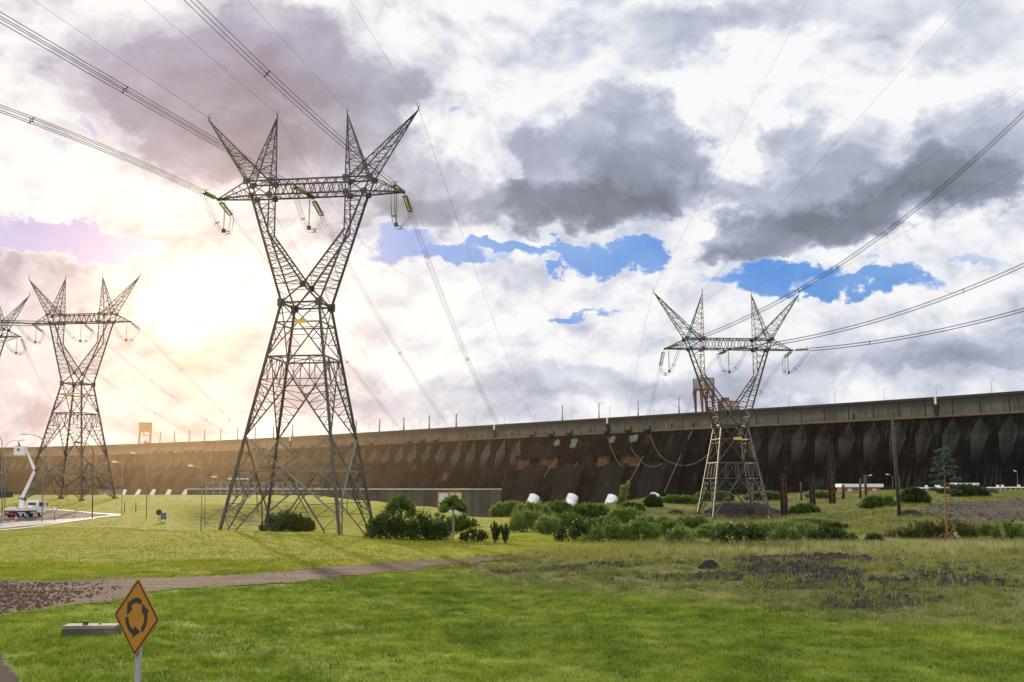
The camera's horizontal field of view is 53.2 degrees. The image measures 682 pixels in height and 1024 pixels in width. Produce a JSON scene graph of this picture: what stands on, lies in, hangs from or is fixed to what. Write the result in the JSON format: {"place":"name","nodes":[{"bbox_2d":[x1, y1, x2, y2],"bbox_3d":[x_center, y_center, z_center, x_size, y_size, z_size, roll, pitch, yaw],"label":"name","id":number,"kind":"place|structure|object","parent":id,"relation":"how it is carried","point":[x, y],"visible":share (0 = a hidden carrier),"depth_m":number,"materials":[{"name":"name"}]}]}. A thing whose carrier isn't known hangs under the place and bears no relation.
{"place":"outdoors","nodes":[
{"label":"outdoors","id":0,"kind":"place"},
{"bbox_2d":[0,509,115,528],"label":"asphalt road","id":1,"kind":"structure","parent":0,"point":[48,514],"depth_m":148.78,"materials":[{"name":"grey asphalt"}]},
{"bbox_2d":[4,446,47,517],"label":"boom truck","id":2,"kind":"object","parent":1,"relation":"on","point":[31,507],"visible":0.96,"depth_m":150.18,"materials":[{"name":"white paint"}]},
{"bbox_2d":[0,509,120,529],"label":"road markings","id":3,"kind":"object","parent":1,"relation":"on","point":[47,520],"visible":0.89,"depth_m":134.38,"materials":[{"name":"paint"}]},
{"bbox_2d":[0,580,120,616],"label":"loose gravel","id":4,"kind":"structure","parent":0,"point":[26,596],"depth_m":40.87,"materials":[{"name":"brown gravel"}]},
{"bbox_2d":[0,554,560,614],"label":"dirt path","id":5,"kind":"structure","parent":0,"point":[150,583],"depth_m":46.63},
{"bbox_2d":[1,555,559,617],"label":"path stones","id":6,"kind":"object","parent":5,"relation":"on","point":[210,578],"visible":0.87,"depth_m":46.77,"materials":[{"name":"stone"}]},
{"bbox_2d":[0,557,1023,681],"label":"lawn grass","id":7,"kind":"structure","parent":0,"point":[602,621],"depth_m":28.83,"materials":[{"name":"green plant"}]},
{"bbox_2d":[0,490,1023,681],"bbox_3d":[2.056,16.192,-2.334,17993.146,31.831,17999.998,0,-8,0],"label":"ground","id":8,"kind":"structure","parent":0,"point":[216,510],"depth_m":43.61,"materials":[{"name":"green plant"}]},
{"bbox_2d":[0,652,19,681],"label":"asphalt verge","id":9,"kind":"structure","parent":8,"relation":"on","point":[7,675],"depth_m":23.21,"materials":[{"name":"grey asphalt"}]},
{"bbox_2d":[0,294,29,491],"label":"lattice tower","id":10,"kind":"structure","parent":8,"relation":"on","point":[8,331],"depth_m":252.25,"materials":[{"name":"metal"}]},
{"bbox_2d":[24,273,140,500],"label":"lattice tower","id":11,"kind":"structure","parent":8,"relation":"on","point":[71,412],"depth_m":223.77,"materials":[{"name":"metal"}]},
{"bbox_2d":[61,621,120,635],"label":"concrete slab","id":12,"kind":"structure","parent":8,"relation":"on","point":[84,627],"depth_m":29.09,"materials":[{"name":"grey concrete"}]},
{"bbox_2d":[115,579,158,681],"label":"warning sign","id":13,"kind":"object","parent":8,"relation":"on","point":[136,616],"visible":1,"depth_m":10.29,"materials":[{"name":"yellow metal"}]},
{"bbox_2d":[0,494,518,538],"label":"lawn grass","id":14,"kind":"structure","parent":8,"relation":"on","point":[209,512],"depth_m":183.79,"materials":[{"name":"green plant"}]},
{"bbox_2d":[206,478,318,494],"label":"switchyard gantry","id":15,"kind":"object","parent":8,"relation":"on","point":[254,483],"visible":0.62,"depth_m":474.98,"materials":[{"name":"metal"}]},
{"bbox_2d":[257,508,311,531],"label":"shrub","id":16,"kind":"object","parent":8,"relation":"on","point":[292,522],"visible":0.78,"depth_m":156.84,"materials":[{"name":"green plant"}]},
{"bbox_2d":[208,103,419,534],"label":"lattice tower","id":17,"kind":"structure","parent":8,"relation":"on","point":[319,300],"depth_m":122.61,"materials":[{"name":"metal"}]},
{"bbox_2d":[201,189,217,199],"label":"insulator string","id":18,"kind":"object","parent":17,"relation":"attached to","point":[210,195],"visible":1,"depth_m":122.98,"materials":[{"name":"green glass"}]},
{"bbox_2d":[0,105,203,193],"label":"conductor bundle","id":19,"kind":"object","parent":18,"relation":"attached to","point":[93,145],"visible":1,"depth_m":100.01,"materials":[{"name":"metal"}]},
{"bbox_2d":[219,201,233,216],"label":"insulator string","id":20,"kind":"object","parent":17,"relation":"attached to","point":[227,208],"visible":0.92,"depth_m":127.44,"materials":[{"name":"green glass"}]},
{"bbox_2d":[232,215,427,462],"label":"conductor bundle","id":21,"kind":"object","parent":20,"relation":"attached to","point":[325,334],"visible":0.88,"depth_m":164.97,"materials":[{"name":"metal"}]},
{"bbox_2d":[293,184,306,193],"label":"insulator string","id":22,"kind":"object","parent":17,"relation":"attached to","point":[299,189],"visible":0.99,"depth_m":120.58,"materials":[{"name":"green glass"}]},
{"bbox_2d":[0,12,295,188],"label":"conductor bundle","id":23,"kind":"object","parent":22,"relation":"attached to","point":[135,94],"visible":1,"depth_m":86.00,"materials":[{"name":"metal"}]},
{"bbox_2d":[312,200,324,216],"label":"insulator string","id":24,"kind":"object","parent":17,"relation":"attached to","point":[318,207],"visible":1,"depth_m":126.55,"materials":[{"name":"green glass"}]},
{"bbox_2d":[321,216,474,459],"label":"conductor bundle","id":25,"kind":"object","parent":24,"relation":"attached to","point":[393,338],"visible":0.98,"depth_m":157.55,"materials":[{"name":"metal"}]},
{"bbox_2d":[392,181,403,191],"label":"insulator string","id":26,"kind":"object","parent":17,"relation":"attached to","point":[397,187],"visible":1,"depth_m":119.39,"materials":[{"name":"green glass"}]},
{"bbox_2d":[184,0,392,184],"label":"conductor bundle","id":27,"kind":"object","parent":26,"relation":"attached to","point":[287,92],"visible":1,"depth_m":89.67,"materials":[{"name":"metal"}]},
{"bbox_2d":[402,194,412,214],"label":"insulator string","id":28,"kind":"object","parent":17,"relation":"attached to","point":[408,203],"visible":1,"depth_m":124.02,"materials":[{"name":"green glass"}]},
{"bbox_2d":[411,215,524,467],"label":"conductor bundle","id":29,"kind":"object","parent":28,"relation":"attached to","point":[455,328],"visible":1,"depth_m":148.48,"materials":[{"name":"metal"}]},
{"bbox_2d":[0,527,636,571],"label":"lawn grass","id":30,"kind":"structure","parent":8,"relation":"on","point":[541,538],"depth_m":75.47,"materials":[{"name":"green plant"}]},
{"bbox_2d":[187,489,500,516],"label":"powerhouse","id":31,"kind":"structure","parent":8,"relation":"on","point":[480,502],"depth_m":508.98,"materials":[{"name":"concrete"}]},
{"bbox_2d":[362,506,421,539],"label":"shrub","id":32,"kind":"object","parent":8,"relation":"on","point":[393,525],"visible":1,"depth_m":86.28,"materials":[{"name":"green plant"}]},
{"bbox_2d":[384,492,417,537],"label":"umbrella tree","id":33,"kind":"object","parent":8,"relation":"on","point":[401,501],"visible":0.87,"depth_m":103.91,"materials":[{"name":"green plant"}]},
{"bbox_2d":[405,508,452,540],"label":"shrub","id":34,"kind":"object","parent":8,"relation":"on","point":[438,529],"visible":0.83,"depth_m":87.19,"materials":[{"name":"green plant"}]},
{"bbox_2d":[438,493,469,538],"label":"umbrella tree","id":35,"kind":"object","parent":8,"relation":"on","point":[452,503],"visible":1,"depth_m":106.27,"materials":[{"name":"green plant"}]},
{"bbox_2d":[444,513,479,532],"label":"shrub","id":36,"kind":"object","parent":8,"relation":"on","point":[462,522],"visible":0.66,"depth_m":146.23,"materials":[{"name":"green plant"}]},
{"bbox_2d":[458,526,489,541],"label":"shrub","id":37,"kind":"object","parent":8,"relation":"on","point":[480,534],"visible":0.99,"depth_m":81.95,"materials":[{"name":"green plant"}]},
{"bbox_2d":[490,520,501,541],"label":"cypress shrub","id":38,"kind":"object","parent":8,"relation":"on","point":[496,531],"visible":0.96,"depth_m":80.54,"materials":[{"name":"green plant"}]},
{"bbox_2d":[487,500,524,516],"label":"shrub","id":39,"kind":"object","parent":8,"relation":"on","point":[501,509],"visible":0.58,"depth_m":185.40,"materials":[{"name":"green plant"}]},
{"bbox_2d":[0,391,1023,504],"bbox_3d":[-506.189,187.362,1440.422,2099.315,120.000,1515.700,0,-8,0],"label":"dam","id":40,"kind":"structure","parent":8,"relation":"on","point":[981,436],"depth_m":1132.11,"materials":[{"name":"concrete"}]},
{"bbox_2d":[138,422,151,443],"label":"gantry crane","id":41,"kind":"object","parent":40,"relation":"on","point":[144,427],"visible":0.91,"depth_m":1853.97,"materials":[{"name":"beige paint"}]},
{"bbox_2d":[693,377,714,411],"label":"gantry crane","id":42,"kind":"object","parent":40,"relation":"on","point":[695,385],"visible":0.53,"depth_m":1088.64,"materials":[{"name":"red paint"}]},
{"bbox_2d":[507,506,550,531],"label":"shrub","id":43,"kind":"object","parent":8,"relation":"on","point":[525,519],"visible":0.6,"depth_m":117.48,"materials":[{"name":"green plant"}]},
{"bbox_2d":[510,498,556,519],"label":"shrub","id":44,"kind":"object","parent":8,"relation":"on","point":[544,508],"visible":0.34,"depth_m":159.27,"materials":[{"name":"green plant"}]},
{"bbox_2d":[533,513,566,533],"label":"shrub","id":45,"kind":"object","parent":8,"relation":"on","point":[546,525],"visible":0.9,"depth_m":105.57,"materials":[{"name":"green plant"}]},
{"bbox_2d":[547,499,573,516],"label":"shrub","id":46,"kind":"object","parent":8,"relation":"on","point":[558,507],"visible":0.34,"depth_m":165.59,"materials":[{"name":"green plant"}]},
{"bbox_2d":[550,510,584,528],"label":"shrub","id":47,"kind":"object","parent":8,"relation":"on","point":[572,514],"visible":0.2,"depth_m":123.01,"materials":[{"name":"green plant"}]},
{"bbox_2d":[551,513,601,541],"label":"shrub","id":48,"kind":"object","parent":8,"relation":"on","point":[577,529],"visible":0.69,"depth_m":79.97,"materials":[{"name":"green plant"}]},
{"bbox_2d":[566,501,609,518],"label":"shrub","id":49,"kind":"object","parent":8,"relation":"on","point":[591,510],"visible":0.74,"depth_m":162.65,"materials":[{"name":"green plant"}]},
{"bbox_2d":[582,515,622,532],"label":"shrub","id":50,"kind":"object","parent":8,"relation":"on","point":[599,519],"visible":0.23,"depth_m":110.50,"materials":[{"name":"green plant"}]},
{"bbox_2d":[574,517,639,542],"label":"shrub","id":51,"kind":"object","parent":8,"relation":"on","point":[597,536],"visible":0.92,"depth_m":74.56,"materials":[{"name":"green plant"}]},
{"bbox_2d":[614,480,630,505],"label":"sapling","id":52,"kind":"object","parent":8,"relation":"on","point":[622,496],"visible":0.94,"depth_m":197.67,"materials":[{"name":"green plant"}]},
{"bbox_2d":[605,505,647,524],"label":"shrub","id":53,"kind":"object","parent":8,"relation":"on","point":[625,515],"visible":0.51,"depth_m":144.09,"materials":[{"name":"green plant"}]},
{"bbox_2d":[616,501,645,510],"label":"shrub","id":54,"kind":"object","parent":8,"relation":"on","point":[639,506],"visible":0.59,"depth_m":184.30,"materials":[{"name":"green plant"}]},
{"bbox_2d":[618,518,662,540],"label":"shrub","id":55,"kind":"object","parent":8,"relation":"on","point":[645,531],"visible":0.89,"depth_m":75.01,"materials":[{"name":"green plant"}]},
{"bbox_2d":[623,512,678,528],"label":"shrub","id":56,"kind":"object","parent":8,"relation":"on","point":[650,517],"visible":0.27,"depth_m":121.74,"materials":[{"name":"green plant"}]},
{"bbox_2d":[641,493,663,506],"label":"shrub","id":57,"kind":"object","parent":8,"relation":"on","point":[652,500],"visible":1,"depth_m":198.03,"materials":[{"name":"green plant"}]},
{"bbox_2d":[650,519,689,537],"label":"shrub","id":58,"kind":"object","parent":8,"relation":"on","point":[666,525],"visible":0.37,"depth_m":84.46,"materials":[{"name":"green plant"}]},
{"bbox_2d":[663,525,696,543],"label":"shrub","id":59,"kind":"object","parent":8,"relation":"on","point":[679,533],"visible":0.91,"depth_m":72.23,"materials":[{"name":"green plant"}]},
{"bbox_2d":[661,494,699,503],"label":"shrub","id":60,"kind":"object","parent":8,"relation":"on","point":[679,499],"visible":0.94,"depth_m":213.02,"materials":[{"name":"green plant"}]},
{"bbox_2d":[673,513,712,528],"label":"shrub","id":61,"kind":"object","parent":8,"relation":"on","point":[692,522],"visible":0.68,"depth_m":133.55,"materials":[{"name":"green plant"}]},
{"bbox_2d":[689,528,716,539],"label":"shrub","id":62,"kind":"object","parent":8,"relation":"on","point":[699,534],"visible":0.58,"depth_m":78.06,"materials":[{"name":"green plant"}]},
{"bbox_2d":[698,559,719,568],"bbox_3d":[9.761,11.152,50.765,1.052,0.617,0.673,0,-8,0],"label":"gravel mound","id":63,"kind":"object","parent":8,"relation":"on","point":[709,564],"visible":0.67,"depth_m":50.59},
{"bbox_2d":[694,489,734,500],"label":"shrub","id":64,"kind":"object","parent":8,"relation":"on","point":[697,495],"visible":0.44,"depth_m":230.21,"materials":[{"name":"green plant"}]},
{"bbox_2d":[697,522,734,535],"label":"shrub","id":65,"kind":"object","parent":8,"relation":"on","point":[709,526],"visible":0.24,"depth_m":92.26,"materials":[{"name":"green plant"}]},
{"bbox_2d":[652,288,799,518],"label":"lattice tower","id":66,"kind":"structure","parent":8,"relation":"on","point":[714,426],"depth_m":181.09,"materials":[{"name":"metal"}]},
{"bbox_2d":[666,342,680,348],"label":"insulator string","id":67,"kind":"object","parent":66,"relation":"attached to","point":[671,346],"visible":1,"depth_m":179.46,"materials":[{"name":"green glass"}]},
{"bbox_2d":[680,112,1023,345],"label":"conductor bundle","id":68,"kind":"object","parent":67,"relation":"attached to","point":[868,242],"visible":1,"depth_m":161.72,"materials":[{"name":"metal"}]},
{"bbox_2d":[733,345,747,349],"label":"insulator string","id":69,"kind":"object","parent":66,"relation":"attached to","point":[735,348],"visible":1,"depth_m":179.27,"materials":[{"name":"green glass"}]},
{"bbox_2d":[747,263,1023,348],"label":"conductor bundle","id":70,"kind":"object","parent":69,"relation":"attached to","point":[893,313],"visible":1,"depth_m":164.57,"materials":[{"name":"metal"}]},
{"bbox_2d":[792,347,809,350],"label":"insulator string","id":71,"kind":"object","parent":66,"relation":"attached to","point":[804,349],"visible":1,"depth_m":181.32,"materials":[{"name":"green glass"}]},
{"bbox_2d":[810,308,1023,350],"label":"conductor bundle","id":72,"kind":"object","parent":71,"relation":"attached to","point":[920,332],"visible":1,"depth_m":169.92,"materials":[{"name":"metal"}]},
{"bbox_2d":[708,521,769,544],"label":"shrub","id":73,"kind":"object","parent":8,"relation":"on","point":[756,535],"visible":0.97,"depth_m":68.88,"materials":[{"name":"green plant"}]},
{"bbox_2d":[704,502,780,515],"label":"gravel mound","id":74,"kind":"object","parent":8,"relation":"on","point":[733,509],"visible":0.56,"depth_m":184.13,"materials":[{"name":"grey gravel"}]},
{"bbox_2d":[495,522,1022,611],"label":"soil clods","id":75,"kind":"object","parent":8,"relation":"on","point":[824,576],"visible":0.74,"depth_m":46.11,"materials":[{"name":"brown soil"}]},
{"bbox_2d":[503,552,1016,610],"bbox_3d":[11.940,10.389,45.680,20.982,0.852,22.341,2,-9,-16],"label":"dirt patch","id":76,"kind":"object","parent":8,"relation":"on","point":[960,573],"depth_m":44.84,"materials":[{"name":"brown soil"}]},
{"bbox_2d":[743,490,779,500],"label":"shrub","id":77,"kind":"object","parent":8,"relation":"on","point":[772,495],"visible":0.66,"depth_m":234.67,"materials":[{"name":"green plant"}]},
{"bbox_2d":[743,521,780,534],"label":"shrub","id":78,"kind":"object","parent":8,"relation":"on","point":[768,528],"visible":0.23,"depth_m":88.39,"materials":[{"name":"green plant"}]},
{"bbox_2d":[755,519,804,529],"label":"shrub","id":79,"kind":"object","parent":8,"relation":"on","point":[779,524],"visible":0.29,"depth_m":106.12,"materials":[{"name":"green plant"}]},
{"bbox_2d":[780,473,787,515],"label":"rusty column","id":80,"kind":"structure","parent":8,"relation":"on","point":[783,495],"depth_m":175.79,"materials":[{"name":"metal"}]},
{"bbox_2d":[766,527,804,543],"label":"shrub","id":81,"kind":"object","parent":8,"relation":"on","point":[783,534],"visible":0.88,"depth_m":70.61,"materials":[{"name":"green plant"}]},
{"bbox_2d":[581,488,1023,536],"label":"tall dry grass","id":82,"kind":"structure","parent":8,"relation":"on","point":[883,509],"depth_m":170.84,"materials":[{"name":"green plant"}]},
{"bbox_2d":[788,501,820,513],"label":"shrub","id":83,"kind":"object","parent":8,"relation":"on","point":[802,507],"visible":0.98,"depth_m":176.63,"materials":[{"name":"green plant"}]},
{"bbox_2d":[788,520,823,536],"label":"shrub","id":84,"kind":"object","parent":8,"relation":"on","point":[800,527],"visible":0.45,"depth_m":77.68,"materials":[{"name":"green plant"}]},
{"bbox_2d":[780,515,832,527],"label":"shrub","id":85,"kind":"object","parent":8,"relation":"on","point":[814,520],"visible":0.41,"depth_m":125.28,"materials":[{"name":"green plant"}]},
{"bbox_2d":[809,482,815,505],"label":"rusty column","id":86,"kind":"structure","parent":8,"relation":"on","point":[812,497],"depth_m":187.70,"materials":[{"name":"metal"}]},
{"bbox_2d":[802,525,846,541],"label":"shrub","id":87,"kind":"object","parent":8,"relation":"on","point":[836,534],"visible":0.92,"depth_m":71.67,"materials":[{"name":"green plant"}]},
{"bbox_2d":[827,443,835,503],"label":"rusty column","id":88,"kind":"structure","parent":8,"relation":"on","point":[831,477],"depth_m":212.96,"materials":[{"name":"metal"}]},
{"bbox_2d":[818,520,850,530],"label":"shrub","id":89,"kind":"object","parent":8,"relation":"on","point":[830,524],"visible":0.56,"depth_m":113.97,"materials":[{"name":"green plant"}]},
{"bbox_2d":[835,484,883,491],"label":"brick shed","id":90,"kind":"structure","parent":8,"relation":"on","point":[854,487],"depth_m":308.69,"materials":[{"name":"white paint"}]},
{"bbox_2d":[862,531,885,542],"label":"shrub","id":91,"kind":"object","parent":8,"relation":"on","point":[871,536],"visible":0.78,"depth_m":71.22,"materials":[{"name":"green plant"}]},
{"bbox_2d":[856,493,900,508],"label":"shrub","id":92,"kind":"object","parent":8,"relation":"on","point":[872,501],"visible":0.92,"depth_m":163.01,"materials":[{"name":"green plant"}]},
{"bbox_2d":[890,412,900,515],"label":"leaning pole","id":93,"kind":"object","parent":8,"relation":"on","point":[896,472],"visible":0.89,"depth_m":122.92,"materials":[{"name":"brown wood"}]},
{"bbox_2d":[882,527,919,539],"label":"shrub","id":94,"kind":"object","parent":8,"relation":"on","point":[890,533],"visible":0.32,"depth_m":77.01,"materials":[{"name":"green plant"}]},
{"bbox_2d":[900,485,932,503],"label":"shrub","id":95,"kind":"object","parent":8,"relation":"on","point":[915,495],"visible":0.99,"depth_m":176.76,"materials":[{"name":"green plant"}]},
{"bbox_2d":[899,516,979,540],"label":"shrub","id":96,"kind":"object","parent":8,"relation":"on","point":[928,528],"visible":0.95,"depth_m":74.98,"materials":[{"name":"green plant"}]},
{"bbox_2d":[928,447,963,539],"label":"conifer tree","id":97,"kind":"object","parent":8,"relation":"on","point":[944,483],"visible":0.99,"depth_m":74.13,"materials":[{"name":"green plant"}]},
{"bbox_2d":[948,483,992,496],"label":"shrub","id":98,"kind":"object","parent":8,"relation":"on","point":[971,489],"visible":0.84,"depth_m":222.21,"materials":[{"name":"green plant"}]},
{"bbox_2d":[923,499,1023,524],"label":"dirt yard","id":99,"kind":"structure","parent":8,"relation":"on","point":[993,513],"depth_m":138.50,"materials":[{"name":"soil"}]},
{"bbox_2d":[919,498,1023,525],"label":"yard stones","id":100,"kind":"object","parent":99,"relation":"on","point":[956,508],"visible":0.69,"depth_m":138.17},
{"bbox_2d":[972,522,998,538],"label":"shrub","id":101,"kind":"object","parent":8,"relation":"on","point":[984,527],"visible":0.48,"depth_m":77.63,"materials":[{"name":"green plant"}]},
{"bbox_2d":[988,520,1023,541],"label":"shrub","id":102,"kind":"object","parent":8,"relation":"on","point":[1015,531],"visible":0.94,"depth_m":71.68,"materials":[{"name":"green plant"}]},
{"bbox_2d":[0,0,1023,447],"label":"sky","id":103,"kind":"structure","parent":0,"point":[576,144],"materials":[{"name":"white"}]},
{"bbox_2d":[419,521,1023,631],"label":"rough grass","id":104,"kind":"structure","parent":0,"point":[978,558],"depth_m":45.88,"materials":[{"name":"green plant"}]},
{"bbox_2d":[515,530,1023,564],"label":"tall dry grass","id":105,"kind":"structure","parent":0,"point":[664,546],"depth_m":64.88,"materials":[{"name":"plant"}]},
{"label":"insulator string","id":106,"kind":"object","parent":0,"visible":0},
{"bbox_2d":[2,320,112,323],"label":"conductor bundle","id":107,"kind":"object","parent":106,"relation":"attached to","point":[61,321],"visible":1,"depth_m":217.50,"materials":[{"name":"metal"}]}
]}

